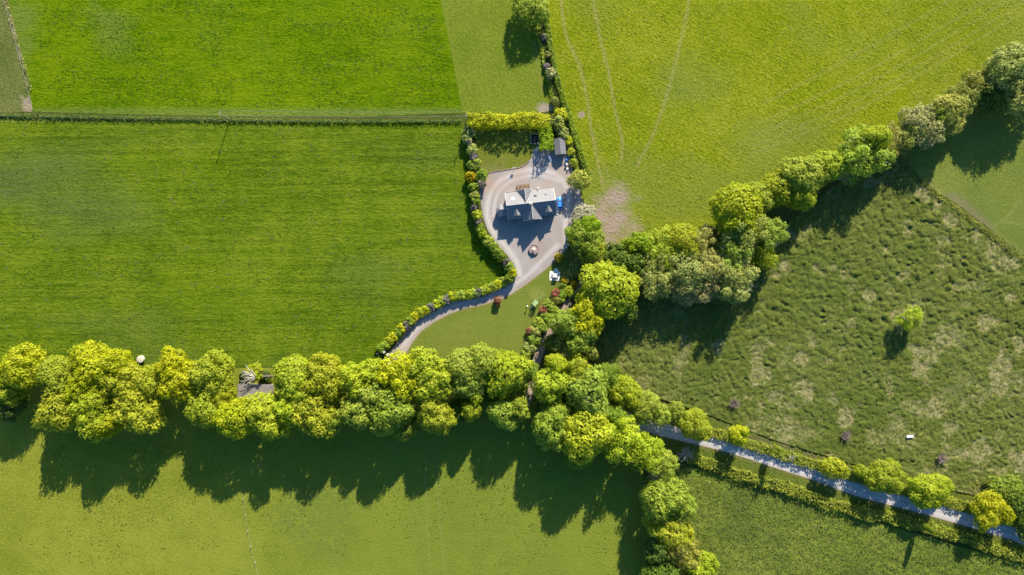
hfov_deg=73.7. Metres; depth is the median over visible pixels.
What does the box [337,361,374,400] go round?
broadleaf tree
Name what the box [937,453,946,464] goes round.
bare shrub
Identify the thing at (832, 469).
young tree
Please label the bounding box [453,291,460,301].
shrub
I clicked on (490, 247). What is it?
shrub
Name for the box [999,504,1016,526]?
young tree
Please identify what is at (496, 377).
broadleaf tree
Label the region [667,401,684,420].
young tree
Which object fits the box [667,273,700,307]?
willow tree
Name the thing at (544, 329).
shrub
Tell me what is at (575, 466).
broadleaf tree
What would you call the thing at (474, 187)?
shrub
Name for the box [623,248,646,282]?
evergreen tree
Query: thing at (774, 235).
willow tree
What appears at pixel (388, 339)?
shrub
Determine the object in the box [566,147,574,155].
shrub
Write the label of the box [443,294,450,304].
shrub
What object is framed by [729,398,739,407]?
bare shrub
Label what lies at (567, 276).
shrub
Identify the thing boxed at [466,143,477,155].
shrub
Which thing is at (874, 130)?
broadleaf tree
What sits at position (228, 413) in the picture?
broadleaf tree
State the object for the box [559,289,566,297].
shrub
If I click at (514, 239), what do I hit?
driveway
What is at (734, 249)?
willow tree
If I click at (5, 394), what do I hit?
broadleaf tree
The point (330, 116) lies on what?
power line
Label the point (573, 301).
broadleaf tree
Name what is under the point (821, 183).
willow tree
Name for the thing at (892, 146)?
willow tree
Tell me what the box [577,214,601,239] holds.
broadleaf tree
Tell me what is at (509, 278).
shrub
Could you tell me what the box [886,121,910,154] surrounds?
willow tree
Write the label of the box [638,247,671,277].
willow tree
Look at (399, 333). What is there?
shrub
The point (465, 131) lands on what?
shrub
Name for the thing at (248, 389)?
ruined shed
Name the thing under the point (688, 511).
broadleaf tree
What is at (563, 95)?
hedge
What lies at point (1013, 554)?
hedge
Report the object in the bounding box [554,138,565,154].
garden shed
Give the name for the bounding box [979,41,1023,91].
broadleaf tree
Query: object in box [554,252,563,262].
shrub
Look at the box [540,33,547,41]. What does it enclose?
shrub
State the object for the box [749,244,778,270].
willow tree
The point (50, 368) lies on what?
broadleaf tree
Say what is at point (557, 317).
broadleaf tree
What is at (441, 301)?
shrub
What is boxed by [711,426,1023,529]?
hedge
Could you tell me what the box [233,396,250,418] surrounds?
broadleaf tree
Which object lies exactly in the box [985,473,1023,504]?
young tree
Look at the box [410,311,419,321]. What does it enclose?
shrub
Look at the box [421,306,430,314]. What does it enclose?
shrub
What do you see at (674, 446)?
lane verge
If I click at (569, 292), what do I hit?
shrub
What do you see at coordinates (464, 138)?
shrub
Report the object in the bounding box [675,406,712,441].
broadleaf tree
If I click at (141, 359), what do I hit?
concrete tank
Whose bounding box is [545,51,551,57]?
shrub
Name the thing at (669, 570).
broadleaf tree
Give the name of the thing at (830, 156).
broadleaf tree
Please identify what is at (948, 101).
broadleaf tree
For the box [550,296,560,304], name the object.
shrub
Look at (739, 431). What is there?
young tree
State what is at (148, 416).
broadleaf tree
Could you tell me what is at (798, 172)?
broadleaf tree
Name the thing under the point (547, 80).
hedge
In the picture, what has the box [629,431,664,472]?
broadleaf tree
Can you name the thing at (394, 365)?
broadleaf tree
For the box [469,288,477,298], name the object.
shrub
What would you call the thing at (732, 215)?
broadleaf tree
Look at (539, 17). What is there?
broadleaf tree
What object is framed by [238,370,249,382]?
shrub
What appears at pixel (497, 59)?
mown paddock
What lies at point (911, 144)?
willow tree
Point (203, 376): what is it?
broadleaf tree
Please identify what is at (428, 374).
broadleaf tree
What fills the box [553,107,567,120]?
shrub
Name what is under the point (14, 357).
broadleaf tree
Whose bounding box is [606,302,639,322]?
broadleaf tree
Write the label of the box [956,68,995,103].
willow tree
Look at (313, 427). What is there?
broadleaf tree
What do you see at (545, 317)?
shrub
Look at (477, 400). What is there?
young tree
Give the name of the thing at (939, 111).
willow tree
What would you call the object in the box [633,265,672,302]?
willow tree
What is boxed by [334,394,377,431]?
broadleaf tree
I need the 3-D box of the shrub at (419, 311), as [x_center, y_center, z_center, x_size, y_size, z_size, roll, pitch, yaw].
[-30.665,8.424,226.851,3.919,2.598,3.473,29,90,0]
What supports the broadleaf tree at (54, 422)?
on the ground at (784, 212)
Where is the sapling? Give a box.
[919,523,935,533]
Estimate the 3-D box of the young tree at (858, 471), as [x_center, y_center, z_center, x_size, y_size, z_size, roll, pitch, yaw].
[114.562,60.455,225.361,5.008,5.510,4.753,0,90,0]
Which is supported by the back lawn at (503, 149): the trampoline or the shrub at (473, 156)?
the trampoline
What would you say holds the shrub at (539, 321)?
on the lawn at (506, 322)
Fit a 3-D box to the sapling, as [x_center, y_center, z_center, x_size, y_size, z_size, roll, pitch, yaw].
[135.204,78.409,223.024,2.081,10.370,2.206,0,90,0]
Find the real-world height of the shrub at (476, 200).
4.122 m
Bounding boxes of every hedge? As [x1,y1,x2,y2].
[0,113,461,123]
[4,0,31,90]
[466,110,550,130]
[535,32,577,169]
[537,126,553,151]
[543,0,590,176]
[684,450,1023,563]
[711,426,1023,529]
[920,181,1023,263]
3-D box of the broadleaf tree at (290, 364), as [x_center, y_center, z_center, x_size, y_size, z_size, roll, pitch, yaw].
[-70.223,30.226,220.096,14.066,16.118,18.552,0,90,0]
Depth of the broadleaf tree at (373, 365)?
216.21 m
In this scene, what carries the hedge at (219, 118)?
on the ground at (784, 212)
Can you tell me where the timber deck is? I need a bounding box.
[516,184,529,190]
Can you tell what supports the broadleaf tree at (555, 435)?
on the ground at (784, 212)
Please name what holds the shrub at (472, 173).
on the ground at (784, 212)
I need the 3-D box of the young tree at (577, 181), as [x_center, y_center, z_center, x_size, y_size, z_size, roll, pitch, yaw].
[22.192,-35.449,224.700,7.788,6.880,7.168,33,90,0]
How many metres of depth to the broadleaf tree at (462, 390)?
215.50 m
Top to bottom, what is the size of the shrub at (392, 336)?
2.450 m
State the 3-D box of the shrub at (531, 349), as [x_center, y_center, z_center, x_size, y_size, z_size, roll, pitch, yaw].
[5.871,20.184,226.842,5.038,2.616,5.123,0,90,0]
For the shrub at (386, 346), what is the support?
on the ground at (784, 212)
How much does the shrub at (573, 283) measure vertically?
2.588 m
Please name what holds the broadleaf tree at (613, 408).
on the ground at (784, 212)
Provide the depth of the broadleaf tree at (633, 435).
215.19 m
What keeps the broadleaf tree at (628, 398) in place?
on the ground at (784, 212)
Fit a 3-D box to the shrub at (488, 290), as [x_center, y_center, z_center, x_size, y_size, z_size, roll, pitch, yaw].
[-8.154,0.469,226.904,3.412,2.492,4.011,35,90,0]
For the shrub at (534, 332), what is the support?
on the lawn at (506, 322)
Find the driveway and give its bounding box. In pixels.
[382,140,591,362]
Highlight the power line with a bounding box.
[219,110,442,116]
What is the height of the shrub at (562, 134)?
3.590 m
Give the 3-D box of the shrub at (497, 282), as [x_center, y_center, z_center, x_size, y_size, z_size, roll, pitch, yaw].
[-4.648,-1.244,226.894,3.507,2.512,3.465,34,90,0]
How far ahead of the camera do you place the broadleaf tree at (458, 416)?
220.20 m
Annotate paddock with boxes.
[441,0,553,113]
[902,92,1023,254]
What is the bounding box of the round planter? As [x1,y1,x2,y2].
[529,244,538,254]
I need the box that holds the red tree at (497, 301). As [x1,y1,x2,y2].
[493,296,501,305]
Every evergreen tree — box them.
[603,241,632,280]
[621,231,658,258]
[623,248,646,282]
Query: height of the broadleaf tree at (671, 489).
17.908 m
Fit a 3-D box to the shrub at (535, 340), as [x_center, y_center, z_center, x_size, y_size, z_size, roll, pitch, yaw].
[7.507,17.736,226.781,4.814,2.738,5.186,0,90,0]
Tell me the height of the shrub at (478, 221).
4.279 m
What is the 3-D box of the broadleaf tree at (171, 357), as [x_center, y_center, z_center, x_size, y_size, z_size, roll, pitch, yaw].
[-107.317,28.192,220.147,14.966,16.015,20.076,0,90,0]
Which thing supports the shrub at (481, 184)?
on the ground at (784, 212)
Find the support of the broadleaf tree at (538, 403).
on the ground at (784, 212)
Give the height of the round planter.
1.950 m
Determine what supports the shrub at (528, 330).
on the lawn at (506, 322)
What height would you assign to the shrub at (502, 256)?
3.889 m
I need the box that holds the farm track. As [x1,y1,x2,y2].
[523,234,601,405]
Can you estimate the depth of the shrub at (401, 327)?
226.12 m
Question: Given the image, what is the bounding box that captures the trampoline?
[530,133,538,143]
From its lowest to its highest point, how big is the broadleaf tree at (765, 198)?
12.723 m
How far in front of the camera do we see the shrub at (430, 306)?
226.15 m
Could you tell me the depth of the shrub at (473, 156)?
224.99 m
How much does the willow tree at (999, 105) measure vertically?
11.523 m
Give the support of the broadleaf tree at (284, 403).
on the ground at (784, 212)
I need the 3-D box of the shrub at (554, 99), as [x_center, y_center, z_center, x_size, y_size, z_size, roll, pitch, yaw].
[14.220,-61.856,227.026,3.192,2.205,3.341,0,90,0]
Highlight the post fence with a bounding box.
[1,116,405,121]
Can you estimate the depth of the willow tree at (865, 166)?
217.84 m
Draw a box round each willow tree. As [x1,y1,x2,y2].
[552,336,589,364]
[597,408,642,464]
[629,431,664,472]
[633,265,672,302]
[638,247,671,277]
[640,508,691,550]
[644,224,680,274]
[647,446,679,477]
[662,529,703,573]
[666,252,710,292]
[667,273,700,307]
[685,227,715,253]
[686,274,722,303]
[692,247,728,285]
[710,254,760,304]
[715,238,755,275]
[720,212,770,256]
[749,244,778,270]
[752,217,789,249]
[801,165,829,185]
[830,122,895,187]
[875,141,898,165]
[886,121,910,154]
[893,119,925,149]
[896,102,945,149]
[922,105,957,134]
[941,80,979,122]
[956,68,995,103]
[972,84,1015,117]
[985,68,1023,117]
[1010,46,1023,91]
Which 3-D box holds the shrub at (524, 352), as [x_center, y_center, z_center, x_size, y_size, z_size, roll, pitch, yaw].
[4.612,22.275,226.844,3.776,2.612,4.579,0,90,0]
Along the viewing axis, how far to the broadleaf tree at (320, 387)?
215.14 m
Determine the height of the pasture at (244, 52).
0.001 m
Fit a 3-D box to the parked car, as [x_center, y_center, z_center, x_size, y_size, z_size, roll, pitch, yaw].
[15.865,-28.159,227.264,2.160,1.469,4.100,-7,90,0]
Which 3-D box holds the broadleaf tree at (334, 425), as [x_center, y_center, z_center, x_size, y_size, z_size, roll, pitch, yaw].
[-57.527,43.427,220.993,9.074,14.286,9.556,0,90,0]
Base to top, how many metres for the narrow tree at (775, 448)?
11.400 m
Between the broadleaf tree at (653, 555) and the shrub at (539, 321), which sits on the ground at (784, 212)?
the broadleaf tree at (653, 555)
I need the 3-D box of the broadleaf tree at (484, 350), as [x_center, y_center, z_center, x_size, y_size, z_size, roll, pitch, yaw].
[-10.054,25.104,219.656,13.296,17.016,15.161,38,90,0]
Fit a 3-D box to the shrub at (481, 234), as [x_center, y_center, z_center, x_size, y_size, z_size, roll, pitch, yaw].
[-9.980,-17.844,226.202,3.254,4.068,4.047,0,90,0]
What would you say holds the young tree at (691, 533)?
on the ground at (784, 212)
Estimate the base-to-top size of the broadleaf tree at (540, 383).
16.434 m
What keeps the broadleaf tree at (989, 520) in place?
on the ground at (784, 212)
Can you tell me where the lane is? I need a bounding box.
[579,390,1023,543]
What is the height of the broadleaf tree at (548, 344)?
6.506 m
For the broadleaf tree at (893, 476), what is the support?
on the ground at (784, 212)
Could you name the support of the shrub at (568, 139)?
on the ground at (784, 212)
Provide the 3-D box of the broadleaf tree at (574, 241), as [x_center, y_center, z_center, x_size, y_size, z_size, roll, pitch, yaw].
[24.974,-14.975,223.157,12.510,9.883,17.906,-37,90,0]
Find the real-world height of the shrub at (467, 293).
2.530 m
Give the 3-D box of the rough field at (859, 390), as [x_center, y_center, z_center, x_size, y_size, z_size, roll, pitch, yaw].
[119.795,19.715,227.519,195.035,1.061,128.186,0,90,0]
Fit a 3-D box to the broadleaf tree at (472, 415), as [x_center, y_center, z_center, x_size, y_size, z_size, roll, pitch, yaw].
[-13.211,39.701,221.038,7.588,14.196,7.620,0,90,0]
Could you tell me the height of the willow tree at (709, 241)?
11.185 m
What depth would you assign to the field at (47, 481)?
228.00 m
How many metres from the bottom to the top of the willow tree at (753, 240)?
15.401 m
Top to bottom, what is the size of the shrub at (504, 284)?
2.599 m
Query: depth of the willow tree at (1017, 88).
217.66 m
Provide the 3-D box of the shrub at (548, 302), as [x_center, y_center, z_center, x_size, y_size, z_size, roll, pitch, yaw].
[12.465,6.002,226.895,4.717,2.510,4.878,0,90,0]
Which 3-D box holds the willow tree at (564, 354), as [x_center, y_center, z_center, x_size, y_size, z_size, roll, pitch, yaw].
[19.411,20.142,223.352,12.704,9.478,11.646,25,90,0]
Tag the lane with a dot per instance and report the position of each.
(899, 501)
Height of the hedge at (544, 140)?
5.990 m
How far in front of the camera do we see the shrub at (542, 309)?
226.35 m
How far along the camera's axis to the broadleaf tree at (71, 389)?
214.95 m
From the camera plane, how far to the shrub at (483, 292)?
226.21 m
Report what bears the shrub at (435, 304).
on the ground at (784, 212)
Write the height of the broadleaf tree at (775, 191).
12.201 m
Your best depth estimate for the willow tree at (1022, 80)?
219.23 m
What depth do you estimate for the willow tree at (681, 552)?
216.30 m
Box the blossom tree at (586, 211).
[571,203,595,223]
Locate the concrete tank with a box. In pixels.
[137,355,144,362]
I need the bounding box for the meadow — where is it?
[0,118,506,367]
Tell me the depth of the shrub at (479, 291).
226.12 m
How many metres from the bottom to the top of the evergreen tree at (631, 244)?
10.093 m
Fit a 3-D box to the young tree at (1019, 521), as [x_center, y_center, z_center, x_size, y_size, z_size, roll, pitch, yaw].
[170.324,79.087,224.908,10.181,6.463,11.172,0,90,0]
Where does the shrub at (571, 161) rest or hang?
on the ground at (784, 212)
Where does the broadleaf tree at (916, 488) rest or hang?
on the ground at (784, 212)
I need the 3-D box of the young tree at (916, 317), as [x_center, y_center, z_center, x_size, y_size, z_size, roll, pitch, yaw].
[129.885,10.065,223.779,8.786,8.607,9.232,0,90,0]
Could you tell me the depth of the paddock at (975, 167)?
228.00 m
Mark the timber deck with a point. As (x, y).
(524, 186)
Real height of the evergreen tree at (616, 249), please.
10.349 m
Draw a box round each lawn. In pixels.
[400,249,579,367]
[474,127,535,174]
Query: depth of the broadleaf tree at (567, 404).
220.33 m
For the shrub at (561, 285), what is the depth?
226.20 m
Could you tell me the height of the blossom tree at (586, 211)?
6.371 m
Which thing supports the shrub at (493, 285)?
on the ground at (784, 212)
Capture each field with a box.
[0,368,652,574]
[546,0,1023,266]
[581,155,1023,500]
[648,467,1023,574]
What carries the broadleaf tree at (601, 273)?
on the ground at (784, 212)
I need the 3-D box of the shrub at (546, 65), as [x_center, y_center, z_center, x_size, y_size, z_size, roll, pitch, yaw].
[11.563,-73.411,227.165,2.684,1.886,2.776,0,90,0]
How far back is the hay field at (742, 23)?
228.00 m
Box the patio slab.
[549,268,559,280]
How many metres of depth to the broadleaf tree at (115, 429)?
215.86 m
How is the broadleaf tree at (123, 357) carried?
on the ground at (784, 212)
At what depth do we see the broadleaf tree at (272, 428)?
214.37 m
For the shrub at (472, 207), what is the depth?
225.26 m
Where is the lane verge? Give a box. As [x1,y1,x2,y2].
[568,378,1023,562]
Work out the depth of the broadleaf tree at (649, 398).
219.98 m
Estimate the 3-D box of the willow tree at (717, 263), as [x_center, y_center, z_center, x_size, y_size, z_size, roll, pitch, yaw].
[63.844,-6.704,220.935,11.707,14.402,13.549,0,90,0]
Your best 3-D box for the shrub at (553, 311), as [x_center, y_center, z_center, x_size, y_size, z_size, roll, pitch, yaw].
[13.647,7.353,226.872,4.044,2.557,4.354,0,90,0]
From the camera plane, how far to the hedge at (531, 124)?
223.95 m
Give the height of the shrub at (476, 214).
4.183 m
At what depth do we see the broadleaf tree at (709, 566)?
217.43 m
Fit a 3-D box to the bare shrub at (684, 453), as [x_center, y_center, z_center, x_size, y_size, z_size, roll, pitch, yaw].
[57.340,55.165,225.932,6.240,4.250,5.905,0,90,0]
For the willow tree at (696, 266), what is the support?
on the ground at (784, 212)
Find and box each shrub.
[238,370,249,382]
[245,362,262,378]
[259,371,271,383]
[376,343,384,352]
[379,341,389,349]
[383,337,393,345]
[389,332,397,341]
[394,328,403,337]
[397,323,405,333]
[403,321,412,330]
[405,316,415,326]
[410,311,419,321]
[414,308,423,318]
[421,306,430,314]
[426,303,436,312]
[433,299,440,308]
[437,296,445,307]
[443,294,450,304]
[448,291,454,301]
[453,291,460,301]
[457,290,466,300]
[461,126,475,137]
[462,134,471,144]
[464,170,475,181]
[464,290,472,299]
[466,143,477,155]
[466,158,481,170]
[467,181,479,191]
[468,191,479,197]
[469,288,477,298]
[470,153,478,159]
[470,204,477,211]
[471,197,480,207]
[471,209,482,219]
[474,218,482,224]
[474,287,481,297]
[475,167,488,183]
[475,223,485,232]
[477,180,486,188]
[477,229,486,238]
[478,286,487,296]
[481,235,493,246]
[483,283,492,294]
[487,242,497,251]
[487,281,496,291]
[491,247,502,257]
[493,279,502,289]
[497,253,506,262]
[498,277,508,287]
[501,258,509,266]
[504,261,514,272]
[504,273,513,284]
[508,268,516,277]
[521,348,530,357]
[522,341,536,354]
[525,327,532,334]
[528,335,541,346]
[530,326,540,335]
[534,317,545,327]
[537,324,548,332]
[539,306,548,313]
[539,311,549,321]
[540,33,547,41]
[543,63,550,69]
[543,298,555,312]
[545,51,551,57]
[546,67,556,79]
[548,305,557,313]
[549,115,564,131]
[550,96,559,106]
[550,288,559,296]
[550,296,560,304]
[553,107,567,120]
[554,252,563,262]
[555,127,568,138]
[558,281,568,291]
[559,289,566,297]
[561,271,574,282]
[564,284,573,296]
[565,135,573,145]
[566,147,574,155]
[566,266,578,278]
[569,158,578,167]
[569,257,583,273]
[570,280,576,288]
[677,447,693,462]
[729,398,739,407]
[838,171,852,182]
[841,430,850,441]
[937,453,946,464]
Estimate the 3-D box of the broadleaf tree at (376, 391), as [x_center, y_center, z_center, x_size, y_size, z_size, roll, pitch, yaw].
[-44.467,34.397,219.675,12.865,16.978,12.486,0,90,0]
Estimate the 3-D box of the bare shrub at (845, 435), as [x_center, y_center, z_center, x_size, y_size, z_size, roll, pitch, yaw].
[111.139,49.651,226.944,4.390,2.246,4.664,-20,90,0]
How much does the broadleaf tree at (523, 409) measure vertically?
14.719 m
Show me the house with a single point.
(531, 205)
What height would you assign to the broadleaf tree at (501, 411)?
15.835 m
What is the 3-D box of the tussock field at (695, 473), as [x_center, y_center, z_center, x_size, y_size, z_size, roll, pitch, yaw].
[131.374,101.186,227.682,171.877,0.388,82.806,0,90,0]
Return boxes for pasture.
[0,0,32,112]
[8,0,461,116]
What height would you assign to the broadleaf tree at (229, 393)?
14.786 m
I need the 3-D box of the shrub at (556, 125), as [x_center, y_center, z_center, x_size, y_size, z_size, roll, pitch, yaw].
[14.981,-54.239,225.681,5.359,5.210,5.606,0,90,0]
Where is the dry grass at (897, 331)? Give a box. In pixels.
[648,172,1019,473]
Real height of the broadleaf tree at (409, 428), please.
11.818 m
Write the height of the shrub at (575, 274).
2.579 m
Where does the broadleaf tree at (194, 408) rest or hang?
on the ground at (784, 212)
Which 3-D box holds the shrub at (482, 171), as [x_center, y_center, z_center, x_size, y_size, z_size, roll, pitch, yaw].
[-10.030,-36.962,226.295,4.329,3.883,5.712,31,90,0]
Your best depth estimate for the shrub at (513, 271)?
225.13 m
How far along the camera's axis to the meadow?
228.00 m
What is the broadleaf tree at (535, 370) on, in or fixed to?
on the ground at (784, 212)
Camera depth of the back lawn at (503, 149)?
227.99 m
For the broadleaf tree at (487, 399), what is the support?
on the ground at (784, 212)
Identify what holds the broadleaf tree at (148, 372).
on the ground at (784, 212)
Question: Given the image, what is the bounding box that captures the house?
[496,187,558,222]
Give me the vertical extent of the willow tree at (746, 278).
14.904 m
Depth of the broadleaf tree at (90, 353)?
214.95 m
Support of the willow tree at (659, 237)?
on the ground at (784, 212)
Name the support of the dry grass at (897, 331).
on the rough field at (859, 390)
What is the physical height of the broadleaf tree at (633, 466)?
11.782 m
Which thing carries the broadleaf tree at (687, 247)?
on the ground at (784, 212)
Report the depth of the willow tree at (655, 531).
215.76 m
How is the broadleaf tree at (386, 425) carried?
on the ground at (784, 212)
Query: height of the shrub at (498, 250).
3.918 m
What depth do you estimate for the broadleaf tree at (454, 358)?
214.75 m
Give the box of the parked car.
[556,197,562,208]
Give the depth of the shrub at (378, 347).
226.19 m
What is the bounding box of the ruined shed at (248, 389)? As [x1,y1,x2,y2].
[238,384,273,400]
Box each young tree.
[469,389,484,405]
[566,169,591,191]
[581,346,598,359]
[590,241,604,258]
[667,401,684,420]
[680,523,694,540]
[726,423,749,445]
[818,456,850,480]
[851,464,867,477]
[894,305,923,330]
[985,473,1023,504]
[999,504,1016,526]
[1004,486,1023,519]
[1012,515,1023,542]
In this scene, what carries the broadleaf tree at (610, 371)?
on the ground at (784, 212)
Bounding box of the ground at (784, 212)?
[0,8,1023,565]
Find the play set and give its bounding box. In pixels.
[529,292,540,308]
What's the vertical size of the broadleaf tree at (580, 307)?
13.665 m
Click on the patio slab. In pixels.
(552, 272)
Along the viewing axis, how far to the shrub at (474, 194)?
225.18 m
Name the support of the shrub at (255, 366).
on the ground at (784, 212)
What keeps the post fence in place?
on the ground at (784, 212)
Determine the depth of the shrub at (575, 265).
226.19 m
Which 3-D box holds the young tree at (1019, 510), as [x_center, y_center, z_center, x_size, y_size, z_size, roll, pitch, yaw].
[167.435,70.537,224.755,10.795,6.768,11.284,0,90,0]
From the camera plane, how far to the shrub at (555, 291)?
226.17 m
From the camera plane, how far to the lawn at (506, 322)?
227.99 m
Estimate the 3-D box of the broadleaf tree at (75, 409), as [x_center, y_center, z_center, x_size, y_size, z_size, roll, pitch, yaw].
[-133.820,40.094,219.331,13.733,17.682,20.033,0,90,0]
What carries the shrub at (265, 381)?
on the ground at (784, 212)
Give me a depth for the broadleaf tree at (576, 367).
216.03 m
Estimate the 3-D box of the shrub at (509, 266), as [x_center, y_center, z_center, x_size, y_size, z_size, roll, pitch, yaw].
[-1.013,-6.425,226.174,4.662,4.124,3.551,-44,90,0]
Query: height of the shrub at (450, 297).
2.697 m
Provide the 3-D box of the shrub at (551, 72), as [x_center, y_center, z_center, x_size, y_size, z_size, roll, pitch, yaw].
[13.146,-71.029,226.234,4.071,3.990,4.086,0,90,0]
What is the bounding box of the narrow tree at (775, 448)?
[771,443,784,454]
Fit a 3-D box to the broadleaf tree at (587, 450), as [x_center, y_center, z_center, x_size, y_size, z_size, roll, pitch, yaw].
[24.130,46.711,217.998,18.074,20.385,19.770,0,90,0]
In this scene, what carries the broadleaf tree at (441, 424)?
on the ground at (784, 212)
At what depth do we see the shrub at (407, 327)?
226.10 m
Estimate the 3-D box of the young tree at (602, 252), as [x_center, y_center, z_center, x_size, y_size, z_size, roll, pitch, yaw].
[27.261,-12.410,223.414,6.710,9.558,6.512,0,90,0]
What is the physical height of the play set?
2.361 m
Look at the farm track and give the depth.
227.99 m
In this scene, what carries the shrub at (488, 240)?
on the ground at (784, 212)
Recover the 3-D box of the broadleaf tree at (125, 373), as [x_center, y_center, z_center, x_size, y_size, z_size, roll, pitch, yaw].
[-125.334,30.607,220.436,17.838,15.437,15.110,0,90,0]
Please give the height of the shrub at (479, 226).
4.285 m
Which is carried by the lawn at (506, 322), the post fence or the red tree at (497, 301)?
the red tree at (497, 301)
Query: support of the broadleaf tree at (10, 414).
on the ground at (784, 212)
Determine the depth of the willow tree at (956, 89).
219.94 m
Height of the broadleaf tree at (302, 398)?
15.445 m
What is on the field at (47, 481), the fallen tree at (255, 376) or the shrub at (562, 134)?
the fallen tree at (255, 376)
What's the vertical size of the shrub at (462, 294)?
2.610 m
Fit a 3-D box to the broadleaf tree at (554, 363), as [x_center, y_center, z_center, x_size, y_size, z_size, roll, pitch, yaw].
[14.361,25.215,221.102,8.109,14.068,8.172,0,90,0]
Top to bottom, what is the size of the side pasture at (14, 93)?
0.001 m
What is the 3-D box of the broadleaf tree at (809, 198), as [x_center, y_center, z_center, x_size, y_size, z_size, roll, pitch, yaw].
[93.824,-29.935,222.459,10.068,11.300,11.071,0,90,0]
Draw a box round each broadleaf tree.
[0,342,47,389]
[0,365,28,407]
[0,390,28,423]
[30,382,75,433]
[33,355,74,397]
[62,367,107,406]
[66,385,119,443]
[67,339,121,393]
[87,411,127,439]
[91,348,135,372]
[94,360,147,401]
[110,388,167,435]
[131,363,170,399]
[153,344,197,405]
[183,390,227,428]
[186,349,235,397]
[207,398,254,440]
[210,384,237,408]
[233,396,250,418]
[239,390,290,441]
[269,395,308,427]
[270,352,307,410]
[290,392,339,439]
[292,380,318,404]
[300,351,346,406]
[323,406,345,437]
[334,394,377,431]
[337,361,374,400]
[355,380,390,412]
[358,357,393,385]
[367,386,416,436]
[376,348,421,403]
[393,416,418,441]
[405,346,454,403]
[415,393,456,434]
[442,348,482,389]
[449,398,469,422]
[450,375,486,398]
[460,399,482,422]
[463,342,505,389]
[478,383,501,403]
[485,349,533,398]
[486,396,517,431]
[507,393,530,421]
[510,0,551,28]
[513,357,538,384]
[528,367,569,403]
[530,397,573,451]
[533,389,561,414]
[542,333,564,353]
[544,353,567,373]
[547,308,582,338]
[558,396,575,418]
[560,402,615,465]
[562,320,599,357]
[563,352,593,389]
[563,363,609,420]
[563,439,594,470]
[564,218,606,264]
[568,287,593,309]
[570,291,604,338]
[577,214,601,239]
[578,259,640,319]
[586,362,621,392]
[600,403,629,435]
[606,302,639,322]
[608,374,642,409]
[619,447,650,470]
[628,389,659,425]
[637,475,689,522]
[639,560,682,574]
[643,535,674,569]
[648,402,671,428]
[664,222,700,262]
[667,492,697,522]
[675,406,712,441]
[680,550,719,574]
[708,182,765,239]
[739,181,774,213]
[760,164,795,206]
[773,155,830,196]
[784,180,816,211]
[812,150,849,182]
[854,125,892,156]
[863,457,907,494]
[905,472,954,509]
[928,91,969,137]
[969,489,1006,533]
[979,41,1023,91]
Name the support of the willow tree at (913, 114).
on the ground at (784, 212)
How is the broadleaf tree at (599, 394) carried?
on the ground at (784, 212)
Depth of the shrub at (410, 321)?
226.13 m
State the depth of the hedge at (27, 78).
227.54 m
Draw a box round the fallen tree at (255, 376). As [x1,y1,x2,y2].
[239,365,272,386]
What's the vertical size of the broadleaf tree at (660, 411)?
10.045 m
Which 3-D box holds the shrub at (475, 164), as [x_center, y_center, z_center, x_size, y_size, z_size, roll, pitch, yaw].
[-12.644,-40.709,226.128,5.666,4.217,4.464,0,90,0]
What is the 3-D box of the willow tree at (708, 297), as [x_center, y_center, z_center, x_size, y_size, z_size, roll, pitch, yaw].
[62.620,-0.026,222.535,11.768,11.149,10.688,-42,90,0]
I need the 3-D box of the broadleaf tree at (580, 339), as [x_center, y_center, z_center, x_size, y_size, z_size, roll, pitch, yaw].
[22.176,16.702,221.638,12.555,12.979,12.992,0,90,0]
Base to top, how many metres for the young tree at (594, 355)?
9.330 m
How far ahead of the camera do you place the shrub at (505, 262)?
225.08 m

